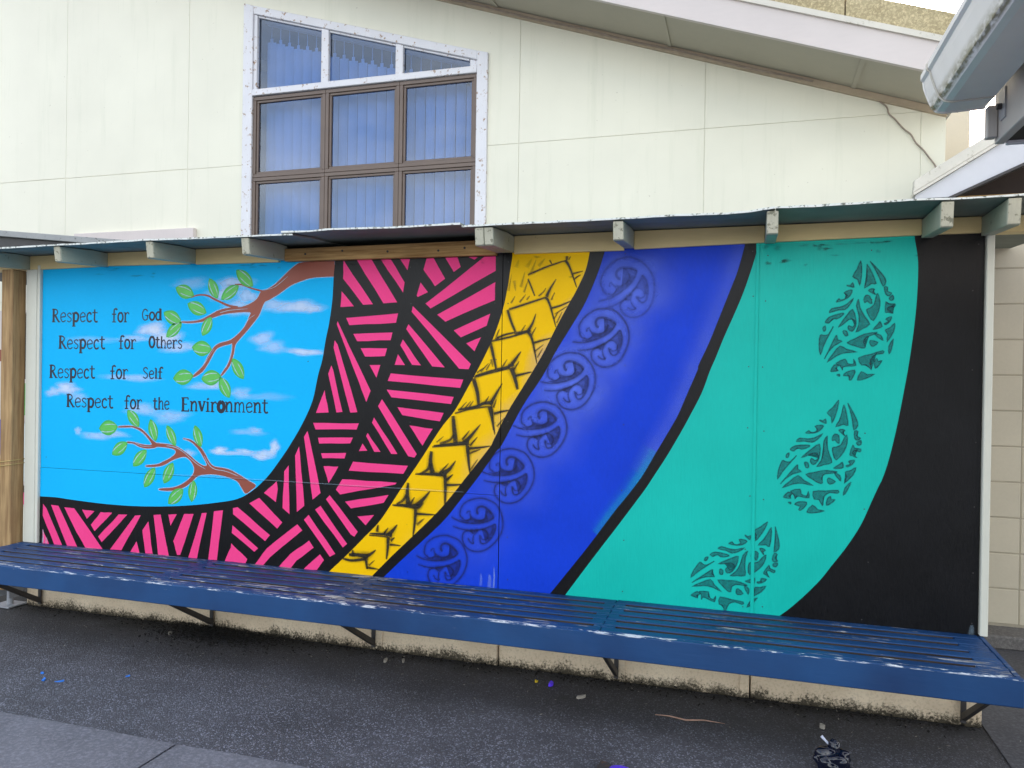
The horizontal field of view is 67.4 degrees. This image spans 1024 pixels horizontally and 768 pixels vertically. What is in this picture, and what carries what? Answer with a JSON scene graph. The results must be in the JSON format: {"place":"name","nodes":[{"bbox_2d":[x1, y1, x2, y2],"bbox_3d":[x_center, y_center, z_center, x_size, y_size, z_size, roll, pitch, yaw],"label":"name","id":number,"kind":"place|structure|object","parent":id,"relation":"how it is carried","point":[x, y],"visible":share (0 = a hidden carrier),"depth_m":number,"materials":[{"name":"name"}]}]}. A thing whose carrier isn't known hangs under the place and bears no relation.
{"place":"outdoors","nodes":[
{"label":"outdoors","id":0,"kind":"place"},
{"bbox_2d":[0,712,307,767],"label":"concrete path","id":1,"kind":"structure","parent":0,"point":[28,742],"depth_m":2.87,"materials":[{"name":"grey concrete"}]},
{"bbox_2d":[0,0,969,538],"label":"school building","id":2,"kind":"structure","parent":0,"point":[130,114],"depth_m":5.18,"materials":[{"name":"paint"}]},
{"bbox_2d":[0,311,25,506],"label":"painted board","id":3,"kind":"object","parent":2,"relation":"attached to","point":[0,382],"visible":0.04,"depth_m":6.37,"materials":[{"name":"paint"}]},
{"bbox_2d":[74,228,196,239],"bbox_3d":[-2.978,-1.161,6.048,1.153,0.085,0.041,1,0,17],"label":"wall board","id":4,"kind":"object","parent":2,"relation":"attached to","point":[160,233],"depth_m":5.99,"materials":[{"name":"white"}]},
{"bbox_2d":[241,3,488,234],"bbox_3d":[-1.093,-1.684,5.499,1.940,2.305,0.052,1,0,17],"label":"window","id":5,"kind":"structure","parent":2,"relation":"in","point":[477,73],"depth_m":5.50,"materials":[{"name":"white wood"}]},
{"bbox_2d":[265,20,471,233],"bbox_3d":[-1.026,-1.696,5.615,1.800,2.131,0.050,1,0,17],"label":"vertical blind","id":6,"kind":"object","parent":2,"relation":"hanging from","point":[293,129],"visible":0.52,"depth_m":5.64,"materials":[{"name":"fabric"}]},
{"bbox_2d":[911,138,1023,198],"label":"gable awning","id":7,"kind":"object","parent":2,"relation":"attached to","point":[982,167],"visible":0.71,"depth_m":3.97,"materials":[{"name":"metal"}]},
{"bbox_2d":[16,603,981,737],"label":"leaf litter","id":8,"kind":"object","parent":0,"point":[208,629],"visible":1,"depth_m":4.06,"materials":[{"name":"black plant"}]},
{"bbox_2d":[0,587,1011,767],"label":"asphalt ground","id":9,"kind":"structure","parent":0,"point":[303,708],"depth_m":3.26,"materials":[{"name":"grey asphalt"}]},
{"bbox_2d":[0,269,26,608],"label":"timber post","id":10,"kind":"object","parent":9,"relation":"on","point":[12,387],"visible":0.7,"depth_m":4.61,"materials":[{"name":"brown wood"}]},
{"bbox_2d":[0,458,24,465],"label":"tied string","id":11,"kind":"object","parent":10,"relation":"attached to","point":[11,460],"visible":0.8,"depth_m":4.60,"materials":[{"name":"beige fabric"}]},
{"bbox_2d":[23,233,994,727],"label":"mural wall","id":12,"kind":"structure","parent":9,"relation":"on","point":[799,429],"depth_m":3.71,"materials":[{"name":"multicoloured paint"}]},
{"bbox_2d":[0,193,1023,272],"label":"canopy","id":13,"kind":"object","parent":12,"relation":"attached to","point":[1000,218],"visible":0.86,"depth_m":3.58,"materials":[{"name":"metal"}]},
{"bbox_2d":[0,230,118,284],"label":"roof capping","id":14,"kind":"object","parent":13,"relation":"on","point":[11,239],"visible":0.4,"depth_m":5.18,"materials":[{"name":"metal"}]},
{"bbox_2d":[0,541,1023,723],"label":"long bench","id":15,"kind":"object","parent":12,"relation":"attached to","point":[979,671],"visible":1,"depth_m":3.35,"materials":[{"name":"paint"}]},
{"bbox_2d":[12,615,1020,762],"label":"dry bits","id":16,"kind":"object","parent":9,"relation":"on","point":[515,687],"visible":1,"depth_m":3.48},
{"bbox_2d":[576,695,585,698],"bbox_3d":[0.309,1.394,3.423,0.047,0.012,0.015,1,0,-27],"label":"bark chip","id":17,"kind":"object","parent":9,"relation":"on","point":[580,696],"visible":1,"depth_m":3.42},
{"bbox_2d":[655,714,724,723],"bbox_3d":[0.741,1.400,3.205,0.285,0.011,0.022,1,0,16],"label":"twig","id":18,"kind":"object","parent":9,"relation":"on","point":[688,719],"visible":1,"depth_m":3.20,"materials":[{"name":"brown wood"}]},
{"bbox_2d":[812,735,850,767],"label":"plastic bag","id":19,"kind":"object","parent":9,"relation":"on","point":[832,754],"visible":1,"depth_m":2.80,"materials":[{"name":"black plastic"}]},
{"bbox_2d":[984,625,1023,650],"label":"kerb","id":20,"kind":"structure","parent":9,"relation":"on","point":[1004,637],"depth_m":4.15,"materials":[{"name":"concrete"}]},
{"bbox_2d":[988,244,1023,627],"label":"block wall","id":21,"kind":"structure","parent":20,"relation":"on","point":[1006,579],"depth_m":4.31,"materials":[{"name":"paint"}]},
{"bbox_2d":[597,760,627,767],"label":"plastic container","id":22,"kind":"object","parent":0,"point":[603,764],"visible":1,"depth_m":2.79,"materials":[{"name":"plastic"}]},
{"bbox_2d":[889,0,994,146],"label":"sky","id":23,"kind":"structure","parent":0,"point":[977,117],"materials":[{"name":"white"}]},
{"bbox_2d":[981,648,1023,767],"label":"concrete slab","id":24,"kind":"structure","parent":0,"point":[1003,726],"depth_m":3.21,"materials":[{"name":"grey concrete"}]},
{"bbox_2d":[984,63,1023,144],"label":"neighbour eave","id":25,"kind":"object","parent":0,"point":[1004,118],"visible":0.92,"depth_m":2.02,"materials":[{"name":"metal"}]},
{"bbox_2d":[920,0,1023,113],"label":"roof gutter","id":26,"kind":"object","parent":25,"relation":"attached to","point":[976,61],"visible":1,"depth_m":1.83,"materials":[{"name":"metal"}]}
]}

